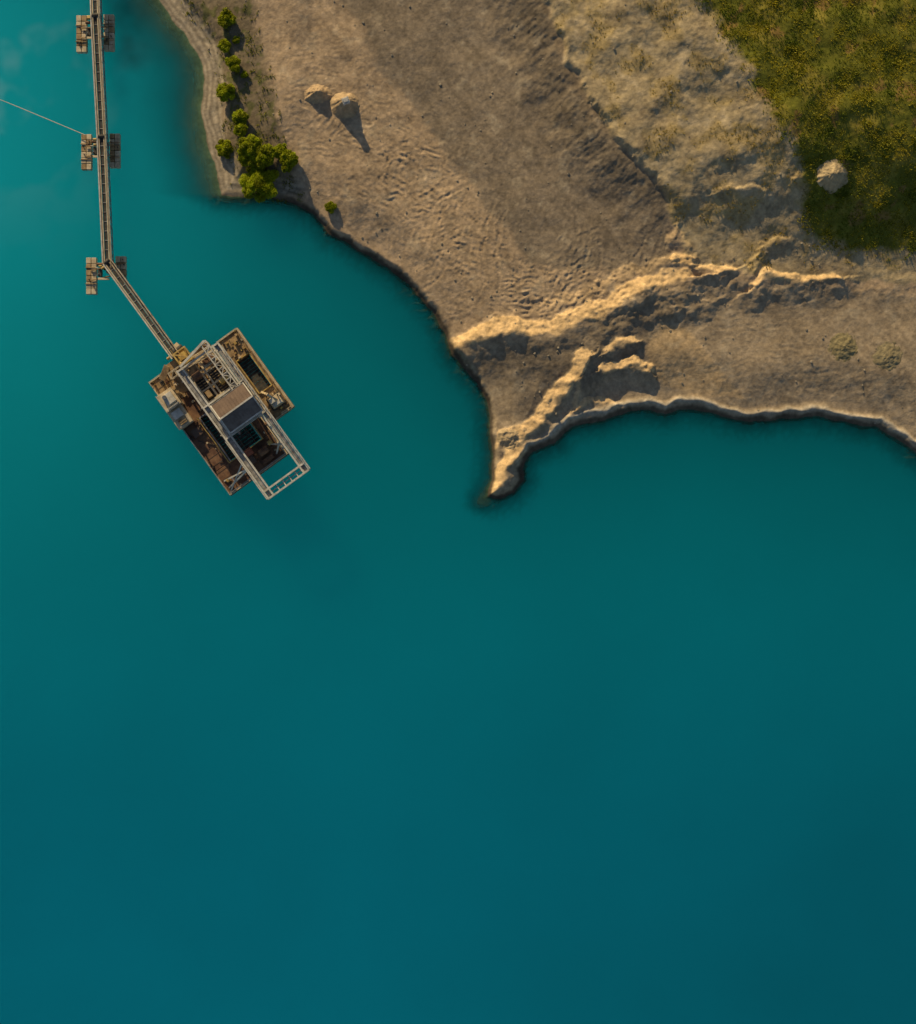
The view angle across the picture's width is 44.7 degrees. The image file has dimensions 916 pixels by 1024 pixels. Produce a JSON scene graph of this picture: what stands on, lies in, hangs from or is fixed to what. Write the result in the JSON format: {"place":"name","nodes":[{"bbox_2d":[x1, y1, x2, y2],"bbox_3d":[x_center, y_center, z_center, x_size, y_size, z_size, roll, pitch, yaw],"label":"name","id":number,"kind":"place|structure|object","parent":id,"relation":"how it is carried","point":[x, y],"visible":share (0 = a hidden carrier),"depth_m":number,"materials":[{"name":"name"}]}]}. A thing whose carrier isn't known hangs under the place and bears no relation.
{"place":"outdoors","nodes":[
{"label":"outdoors","id":0,"kind":"place"},
{"bbox_2d":[0,0,915,1023],"bbox_3d":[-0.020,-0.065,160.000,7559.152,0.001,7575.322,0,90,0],"label":"water","id":1,"kind":"structure","parent":0,"point":[374,714],"depth_m":160.00,"materials":[{"name":"teal liquid"}]},
{"bbox_2d":[76,14,114,53],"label":"conveyor pontoon","id":2,"kind":"object","parent":1,"relation":"on","point":[83,32],"visible":0.99,"depth_m":159.38,"materials":[{"name":"metal"}]},
{"bbox_2d":[87,0,179,359],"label":"floating conveyor","id":3,"kind":"object","parent":2,"relation":"on","point":[94,17],"visible":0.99,"depth_m":157.63,"materials":[{"name":"metal"}]},
{"bbox_2d":[80,134,120,170],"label":"conveyor pontoon","id":4,"kind":"object","parent":1,"relation":"on","point":[88,149],"visible":0.98,"depth_m":159.39,"materials":[{"name":"metal"}]},
{"bbox_2d":[0,99,84,134],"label":"mooring cable","id":5,"kind":"object","parent":4,"relation":"attached to","point":[42,117],"visible":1,"depth_m":159.32,"materials":[{"name":"metal"}]},
{"bbox_2d":[85,256,126,294],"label":"conveyor pontoon","id":6,"kind":"object","parent":1,"relation":"on","point":[92,273],"visible":0.76,"depth_m":159.38,"materials":[{"name":"metal"}]},
{"bbox_2d":[148,328,310,499],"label":"floating dredger","id":7,"kind":"object","parent":1,"relation":"on","point":[198,387],"visible":1,"depth_m":157.77,"materials":[{"name":"metal"}]},
{"bbox_2d":[140,0,915,508],"bbox_3d":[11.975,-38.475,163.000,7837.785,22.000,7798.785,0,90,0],"label":"ground","id":8,"kind":"structure","parent":0,"point":[686,280],"depth_m":158.22,"materials":[{"name":"soil"}]},
{"bbox_2d":[215,138,232,158],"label":"bush","id":9,"kind":"object","parent":8,"relation":"on","point":[223,147],"visible":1,"depth_m":158.94,"materials":[{"name":"green plant"}]},
{"bbox_2d":[217,38,231,52],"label":"bush","id":10,"kind":"object","parent":8,"relation":"on","point":[224,45],"visible":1,"depth_m":157.95,"materials":[{"name":"green plant"}]},
{"bbox_2d":[216,82,235,101],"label":"bush","id":11,"kind":"object","parent":8,"relation":"on","point":[225,91],"visible":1,"depth_m":157.62,"materials":[{"name":"green plant"}]},
{"bbox_2d":[217,7,236,28],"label":"bush","id":12,"kind":"object","parent":8,"relation":"on","point":[226,17],"visible":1,"depth_m":157.35,"materials":[{"name":"green plant"}]},
{"bbox_2d":[225,55,240,72],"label":"bush","id":13,"kind":"object","parent":8,"relation":"on","point":[233,62],"visible":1,"depth_m":157.35,"materials":[{"name":"green plant"}]},
{"bbox_2d":[232,35,239,43],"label":"bush","id":14,"kind":"object","parent":8,"relation":"on","point":[236,39],"visible":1,"depth_m":158.02,"materials":[{"name":"green plant"}]},
{"bbox_2d":[232,109,248,123],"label":"bush","id":15,"kind":"object","parent":8,"relation":"on","point":[239,115],"visible":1,"depth_m":157.61,"materials":[{"name":"green plant"}]},
{"bbox_2d":[233,121,247,136],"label":"bush","id":16,"kind":"object","parent":8,"relation":"on","point":[240,129],"visible":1,"depth_m":157.75,"materials":[{"name":"green plant"}]},
{"bbox_2d":[180,0,305,203],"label":"weeds","id":17,"kind":"object","parent":8,"relation":"on","point":[188,13],"visible":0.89,"depth_m":158.41,"materials":[{"name":"green plant"}]},
{"bbox_2d":[241,70,248,77],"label":"bush","id":18,"kind":"object","parent":8,"relation":"on","point":[244,74],"visible":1,"depth_m":157.91,"materials":[{"name":"green plant"}]},
{"bbox_2d":[238,152,256,166],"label":"bush","id":19,"kind":"object","parent":8,"relation":"on","point":[245,160],"visible":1,"depth_m":157.12,"materials":[{"name":"green plant"}]},
{"bbox_2d":[237,134,262,158],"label":"bush","id":20,"kind":"object","parent":8,"relation":"on","point":[249,144],"visible":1,"depth_m":156.81,"materials":[{"name":"green plant"}]},
{"bbox_2d":[238,163,278,202],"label":"bush","id":21,"kind":"object","parent":8,"relation":"on","point":[257,183],"visible":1,"depth_m":157.72,"materials":[{"name":"green plant"}]},
{"bbox_2d":[254,143,276,169],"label":"bush","id":22,"kind":"object","parent":8,"relation":"on","point":[266,154],"visible":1,"depth_m":156.93,"materials":[{"name":"green plant"}]},
{"bbox_2d":[274,143,286,158],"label":"bush","id":23,"kind":"object","parent":8,"relation":"on","point":[280,148],"visible":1,"depth_m":157.51,"materials":[{"name":"green plant"}]},
{"bbox_2d":[281,161,292,172],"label":"bush","id":24,"kind":"object","parent":8,"relation":"on","point":[285,168],"visible":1,"depth_m":157.62,"materials":[{"name":"green plant"}]},
{"bbox_2d":[279,149,298,166],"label":"bush","id":25,"kind":"object","parent":8,"relation":"on","point":[290,156],"visible":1,"depth_m":157.30,"materials":[{"name":"green plant"}]},
{"bbox_2d":[304,84,331,103],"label":"sand pile","id":26,"kind":"object","parent":8,"relation":"on","point":[315,93],"visible":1,"depth_m":157.83,"materials":[{"name":"sand"}]},
{"bbox_2d":[324,201,336,213],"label":"bush","id":27,"kind":"object","parent":8,"relation":"on","point":[330,206],"visible":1,"depth_m":158.32,"materials":[{"name":"green plant"}]},
{"bbox_2d":[329,92,359,118],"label":"sand pile","id":28,"kind":"object","parent":8,"relation":"on","point":[339,109],"visible":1,"depth_m":157.76,"materials":[{"name":"sand"}]},
{"bbox_2d":[341,96,349,104],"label":"rock","id":29,"kind":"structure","parent":28,"relation":"on","point":[345,100],"depth_m":155.93,"materials":[{"name":"white stone"}]},
{"bbox_2d":[496,428,518,450],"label":"rock","id":30,"kind":"object","parent":8,"relation":"on","point":[507,438],"visible":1,"depth_m":158.50,"materials":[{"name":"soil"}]},
{"bbox_2d":[206,0,908,423],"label":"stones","id":31,"kind":"object","parent":8,"relation":"on","point":[600,212],"visible":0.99,"depth_m":158.16,"materials":[{"name":"brown stone"}]},
{"bbox_2d":[556,0,875,270],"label":"weeds","id":32,"kind":"object","parent":8,"relation":"on","point":[710,131],"visible":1,"depth_m":155.00,"materials":[{"name":"beige plant"}]},
{"bbox_2d":[697,0,915,268],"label":"grass","id":33,"kind":"structure","parent":8,"relation":"on","point":[818,118],"depth_m":152.75,"materials":[{"name":"green plant"}]},
{"bbox_2d":[815,159,847,193],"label":"sand pile","id":34,"kind":"object","parent":8,"relation":"on","point":[831,177],"visible":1,"depth_m":154.05,"materials":[{"name":"sand"}]},
{"bbox_2d":[827,332,858,361],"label":"sand pile","id":35,"kind":"object","parent":8,"relation":"on","point":[842,346],"visible":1,"depth_m":158.47,"materials":[{"name":"sand"}]},
{"bbox_2d":[872,341,902,370],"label":"sand pile","id":36,"kind":"object","parent":8,"relation":"on","point":[888,355],"visible":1,"depth_m":158.35,"materials":[{"name":"sand"}]}
]}

